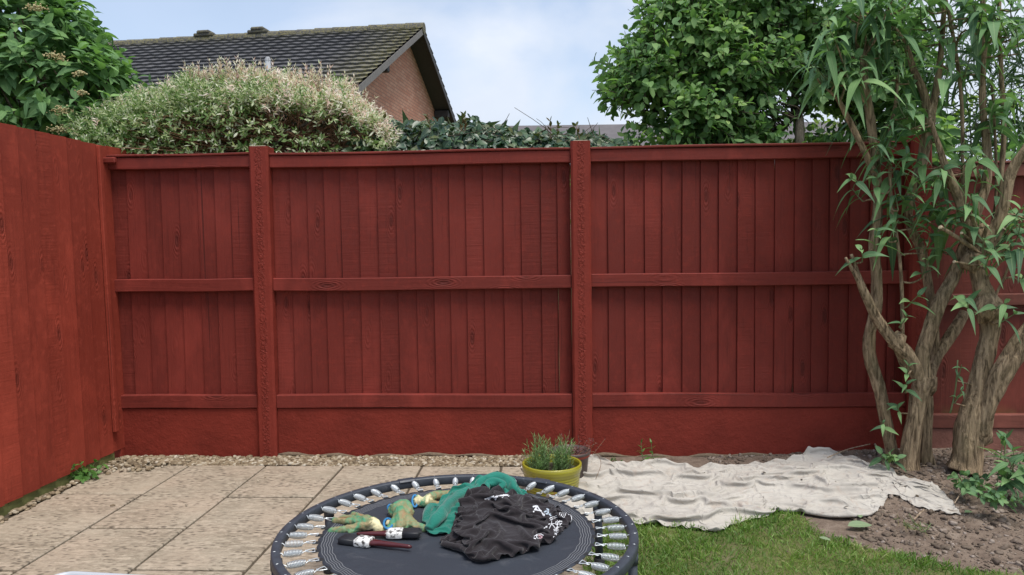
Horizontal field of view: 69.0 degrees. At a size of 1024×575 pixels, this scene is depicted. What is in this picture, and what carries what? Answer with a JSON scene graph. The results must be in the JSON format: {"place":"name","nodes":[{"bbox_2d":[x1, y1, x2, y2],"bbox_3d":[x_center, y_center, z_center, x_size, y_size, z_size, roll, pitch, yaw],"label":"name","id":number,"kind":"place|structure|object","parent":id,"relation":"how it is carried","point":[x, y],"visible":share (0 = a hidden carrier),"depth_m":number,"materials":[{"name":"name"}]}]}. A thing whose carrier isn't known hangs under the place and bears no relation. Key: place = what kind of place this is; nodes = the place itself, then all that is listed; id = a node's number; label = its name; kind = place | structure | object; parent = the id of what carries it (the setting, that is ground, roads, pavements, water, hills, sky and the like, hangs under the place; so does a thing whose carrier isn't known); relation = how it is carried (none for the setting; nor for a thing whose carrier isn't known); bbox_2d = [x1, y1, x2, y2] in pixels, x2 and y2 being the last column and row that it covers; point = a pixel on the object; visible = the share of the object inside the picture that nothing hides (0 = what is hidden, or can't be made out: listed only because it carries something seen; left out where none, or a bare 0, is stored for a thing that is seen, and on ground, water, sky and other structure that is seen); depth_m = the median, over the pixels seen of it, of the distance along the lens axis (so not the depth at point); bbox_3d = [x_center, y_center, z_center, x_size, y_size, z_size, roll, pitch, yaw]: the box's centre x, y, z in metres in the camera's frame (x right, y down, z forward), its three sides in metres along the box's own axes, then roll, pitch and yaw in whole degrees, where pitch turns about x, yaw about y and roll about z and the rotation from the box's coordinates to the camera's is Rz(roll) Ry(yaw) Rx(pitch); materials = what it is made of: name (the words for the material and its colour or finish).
{"place":"outdoors","nodes":[
{"label":"outdoors","id":0,"kind":"place"},
{"bbox_2d":[12,22,456,153],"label":"brick house","id":1,"kind":"structure","parent":0,"point":[394,68],"depth_m":16.88,"materials":[{"name":"tile"}]},
{"bbox_2d":[0,454,527,523],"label":"gravel","id":2,"kind":"structure","parent":0,"point":[148,462],"depth_m":4.37,"materials":[{"name":"beige gravel"}]},
{"bbox_2d":[0,457,594,574],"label":"patio","id":3,"kind":"structure","parent":0,"point":[236,532],"depth_m":3.49,"materials":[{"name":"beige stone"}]},
{"bbox_2d":[68,459,108,482],"bbox_3d":[-2.348,1.034,4.125,0.176,0.150,0.211,-1,3,3],"label":"weed","id":4,"kind":"object","parent":3,"relation":"on","point":[82,476],"visible":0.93,"depth_m":4.10,"materials":[{"name":"green plant"}]},
{"bbox_2d":[55,571,138,574],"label":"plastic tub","id":5,"kind":"object","parent":3,"relation":"on","point":[80,573],"visible":1,"depth_m":1.86,"materials":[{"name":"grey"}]},
{"bbox_2d":[270,474,638,574],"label":"trampoline","id":6,"kind":"object","parent":3,"relation":"on","point":[569,548],"visible":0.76,"depth_m":2.46,"materials":[{"name":"fabric"}]},
{"bbox_2d":[328,511,383,532],"bbox_3d":[-0.548,0.833,2.660,0.208,0.049,0.162,-1,3,3],"label":"garden glove","id":7,"kind":"object","parent":6,"relation":"on","point":[357,521],"visible":0.94,"depth_m":2.60,"materials":[{"name":"fabric"}]},
{"bbox_2d":[337,534,411,548],"bbox_3d":[-0.454,0.846,2.469,0.264,0.025,0.054,0,3,17],"label":"paint brush","id":8,"kind":"object","parent":6,"relation":"on","point":[362,541],"visible":1,"depth_m":2.46,"materials":[{"name":"red paint"}]},
{"bbox_2d":[356,527,422,538],"bbox_3d":[-0.419,0.841,2.548,0.223,0.025,0.054,-1,3,-1],"label":"paint brush","id":9,"kind":"object","parent":6,"relation":"on","point":[399,533],"visible":0.99,"depth_m":2.54,"materials":[{"name":"red paint"}]},
{"bbox_2d":[382,499,425,531],"bbox_3d":[-0.401,0.824,2.672,0.153,0.082,0.202,-2,3,-18],"label":"garden glove","id":10,"kind":"object","parent":6,"relation":"on","point":[401,512],"visible":0.84,"depth_m":2.64,"materials":[{"name":"green fabric"}]},
{"bbox_2d":[411,490,449,507],"bbox_3d":[-0.289,0.814,2.867,0.196,0.056,0.109,-2,3,-15],"label":"garden glove","id":11,"kind":"object","parent":6,"relation":"on","point":[425,500],"visible":0.52,"depth_m":2.85,"materials":[{"name":"beige fabric"}]},
{"bbox_2d":[421,471,527,534],"bbox_3d":[-0.161,0.791,2.792,0.254,0.105,0.500,2,4,45],"label":"hoodie","id":12,"kind":"object","parent":6,"relation":"on","point":[438,518],"visible":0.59,"depth_m":2.77,"materials":[{"name":"teal fabric"}]},
{"bbox_2d":[440,484,572,561],"bbox_3d":[-0.014,0.800,2.559,0.451,0.100,0.496,-1,3,3],"label":"shirt","id":13,"kind":"object","parent":6,"relation":"on","point":[496,522],"visible":1,"depth_m":2.54,"materials":[{"name":"black fabric"}]},
{"bbox_2d":[2,0,1023,160],"label":"sky","id":14,"kind":"structure","parent":0,"point":[493,58],"materials":[{"name":"blue"}]},
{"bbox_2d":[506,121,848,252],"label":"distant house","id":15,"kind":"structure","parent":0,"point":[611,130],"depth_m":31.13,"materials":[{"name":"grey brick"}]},
{"bbox_2d":[582,507,1023,574],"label":"grass","id":16,"kind":"structure","parent":0,"point":[756,525],"depth_m":3.00,"materials":[{"name":"green plant"}]},
{"bbox_2d":[588,448,1023,574],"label":"soil bed","id":17,"kind":"object","parent":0,"point":[837,526],"visible":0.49,"depth_m":3.17,"materials":[{"name":"brown soil"}]},
{"bbox_2d":[636,439,655,460],"bbox_3d":[0.785,0.932,4.250,0.168,0.155,0.112,2,4,37],"label":"seedling","id":18,"kind":"object","parent":17,"relation":"on","point":[649,451],"visible":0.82,"depth_m":4.27,"materials":[{"name":"green plant"}]},
{"bbox_2d":[521,446,960,531],"bbox_3d":[1.067,0.991,3.768,2.073,0.071,1.149,-1,3,3],"label":"dust sheet","id":19,"kind":"object","parent":17,"relation":"on","point":[714,497],"visible":0.87,"depth_m":3.71,"materials":[{"name":"beige fabric"}]},
{"bbox_2d":[522,454,581,496],"bbox_3d":[0.202,0.960,3.770,0.303,0.157,0.303,-1,3,3],"label":"plant pot","id":20,"kind":"object","parent":19,"relation":"on","point":[571,476],"visible":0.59,"depth_m":3.66,"materials":[{"name":"yellow ceramic"}]},
{"bbox_2d":[522,432,576,470],"bbox_3d":[0.184,0.829,3.770,0.289,0.188,0.236,-1,3,3],"label":"rosemary","id":21,"kind":"object","parent":20,"relation":"on","point":[540,461],"visible":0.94,"depth_m":3.74,"materials":[{"name":"green plant"}]},
{"bbox_2d":[550,444,590,477],"bbox_3d":[0.316,0.950,4.048,0.224,0.144,0.224,-1,3,3],"label":"plant pot","id":22,"kind":"object","parent":19,"relation":"on","point":[582,457],"visible":0.3,"depth_m":3.99,"materials":[{"name":"brown plastic"}]},
{"bbox_2d":[548,429,605,477],"bbox_3d":[0.370,0.895,4.050,0.293,0.220,0.280,1,4,33],"label":"dried heather","id":23,"kind":"object","parent":22,"relation":"in","point":[579,450],"visible":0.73,"depth_m":4.03,"materials":[{"name":"brown plant"}]},
{"bbox_2d":[827,444,869,457],"bbox_3d":[1.885,0.915,4.210,0.321,0.046,0.056,-2,3,-22],"label":"twig","id":24,"kind":"object","parent":19,"relation":"on","point":[847,449],"visible":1,"depth_m":4.24,"materials":[{"name":"brown wood"}]},
{"bbox_2d":[954,474,961,503],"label":"twig","id":25,"kind":"object","parent":19,"relation":"on","point":[960,492],"visible":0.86,"depth_m":3.49,"materials":[{"name":"brown wood"}]},
{"bbox_2d":[848,520,870,526],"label":"fallen leaf","id":26,"kind":"object","parent":17,"relation":"on","point":[855,523],"visible":1,"depth_m":3.24,"materials":[{"name":"green plant"}]},
{"bbox_2d":[705,447,1023,572],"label":"soil stones","id":27,"kind":"object","parent":17,"relation":"on","point":[944,531],"visible":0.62,"depth_m":3.29,"materials":[{"name":"brown soil"}]},
{"bbox_2d":[784,0,969,470],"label":"old shrub","id":28,"kind":"object","parent":17,"relation":"on","point":[919,365],"visible":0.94,"depth_m":3.88,"materials":[{"name":"green plant"}]},
{"bbox_2d":[869,445,905,471],"bbox_3d":[1.993,0.900,3.924,0.137,0.117,0.156,-2,3,-17],"label":"weed","id":29,"kind":"object","parent":17,"relation":"on","point":[889,457],"visible":1,"depth_m":3.94,"materials":[{"name":"green plant"}]},
{"bbox_2d":[893,513,931,536],"bbox_3d":[1.728,1.022,3.197,0.138,0.060,0.180,-1,3,3],"label":"grass tuft","id":30,"kind":"object","parent":17,"relation":"on","point":[915,528],"visible":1,"depth_m":3.18,"materials":[{"name":"green plant"}]},
{"bbox_2d":[913,509,924,520],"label":"twig","id":31,"kind":"object","parent":17,"relation":"on","point":[919,513],"visible":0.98,"depth_m":3.33,"materials":[{"name":"brown wood"}]},
{"bbox_2d":[905,0,1023,476],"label":"old shrub","id":32,"kind":"object","parent":17,"relation":"on","point":[989,381],"visible":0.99,"depth_m":3.77,"materials":[{"name":"green plant"}]},
{"bbox_2d":[947,470,992,495],"bbox_3d":[2.191,0.928,3.542,0.210,0.130,0.216,-1,3,3],"label":"leafy plant","id":33,"kind":"object","parent":17,"relation":"on","point":[965,485],"visible":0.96,"depth_m":3.52,"materials":[{"name":"green plant"}]},
{"bbox_2d":[966,479,1023,512],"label":"leafy plant","id":34,"kind":"object","parent":17,"relation":"on","point":[994,497],"visible":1,"depth_m":3.29,"materials":[{"name":"green plant"}]},
{"bbox_2d":[976,429,1023,497],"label":"leafy plant","id":35,"kind":"object","parent":17,"relation":"on","point":[1006,473],"visible":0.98,"depth_m":3.44,"materials":[{"name":"green plant"}]},
{"label":"ground","id":36,"kind":"structure","parent":0,"visible":0},
{"bbox_2d":[0,123,136,515],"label":"side fence","id":37,"kind":"object","parent":36,"relation":"on","point":[61,387],"visible":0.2,"depth_m":3.98,"materials":[{"name":"red paint"}]},
{"bbox_2d":[0,0,158,153],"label":"leafy shrub","id":38,"kind":"object","parent":36,"relation":"on","point":[52,48],"visible":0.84,"depth_m":4.99,"materials":[{"name":"green plant"}]},
{"bbox_2d":[63,53,402,153],"bbox_3d":[-1.922,-0.314,5.271,3.004,2.740,1.409,-1,3,3],"label":"variegated hedge","id":39,"kind":"object","parent":36,"relation":"on","point":[187,111],"visible":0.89,"depth_m":4.73,"materials":[{"name":"green plant"}]},
{"bbox_2d":[106,135,931,456],"bbox_3d":[-0.020,0.100,4.434,4.838,1.918,0.110,-1,3,3],"label":"back fence","id":40,"kind":"object","parent":36,"relation":"on","point":[394,303],"visible":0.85,"depth_m":4.44,"materials":[{"name":"red paint"}]},
{"bbox_2d":[341,107,663,170],"bbox_3d":[-0.104,-0.982,5.003,2.150,0.538,1.027,-1,3,3],"label":"ivy tangle","id":41,"kind":"object","parent":40,"relation":"attached to","point":[464,132],"visible":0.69,"depth_m":4.72,"materials":[{"name":"green plant"}]},
{"bbox_2d":[588,0,958,145],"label":"tree","id":42,"kind":"object","parent":36,"relation":"on","point":[717,71],"visible":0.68,"depth_m":5.34,"materials":[{"name":"green plant"}]},
{"bbox_2d":[570,79,1023,224],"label":"hedge","id":43,"kind":"object","parent":36,"relation":"on","point":[816,121],"visible":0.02,"depth_m":9.06,"materials":[{"name":"green plant"}]},
{"bbox_2d":[878,0,1023,161],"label":"narrow leaved shrub","id":44,"kind":"object","parent":36,"relation":"on","point":[951,129],"visible":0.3,"depth_m":5.21,"materials":[{"name":"green plant"}]},
{"bbox_2d":[930,161,1023,451],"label":"old fence","id":45,"kind":"object","parent":36,"relation":"on","point":[1009,415],"visible":0.34,"depth_m":4.32,"materials":[{"name":"red wood"}]}
]}

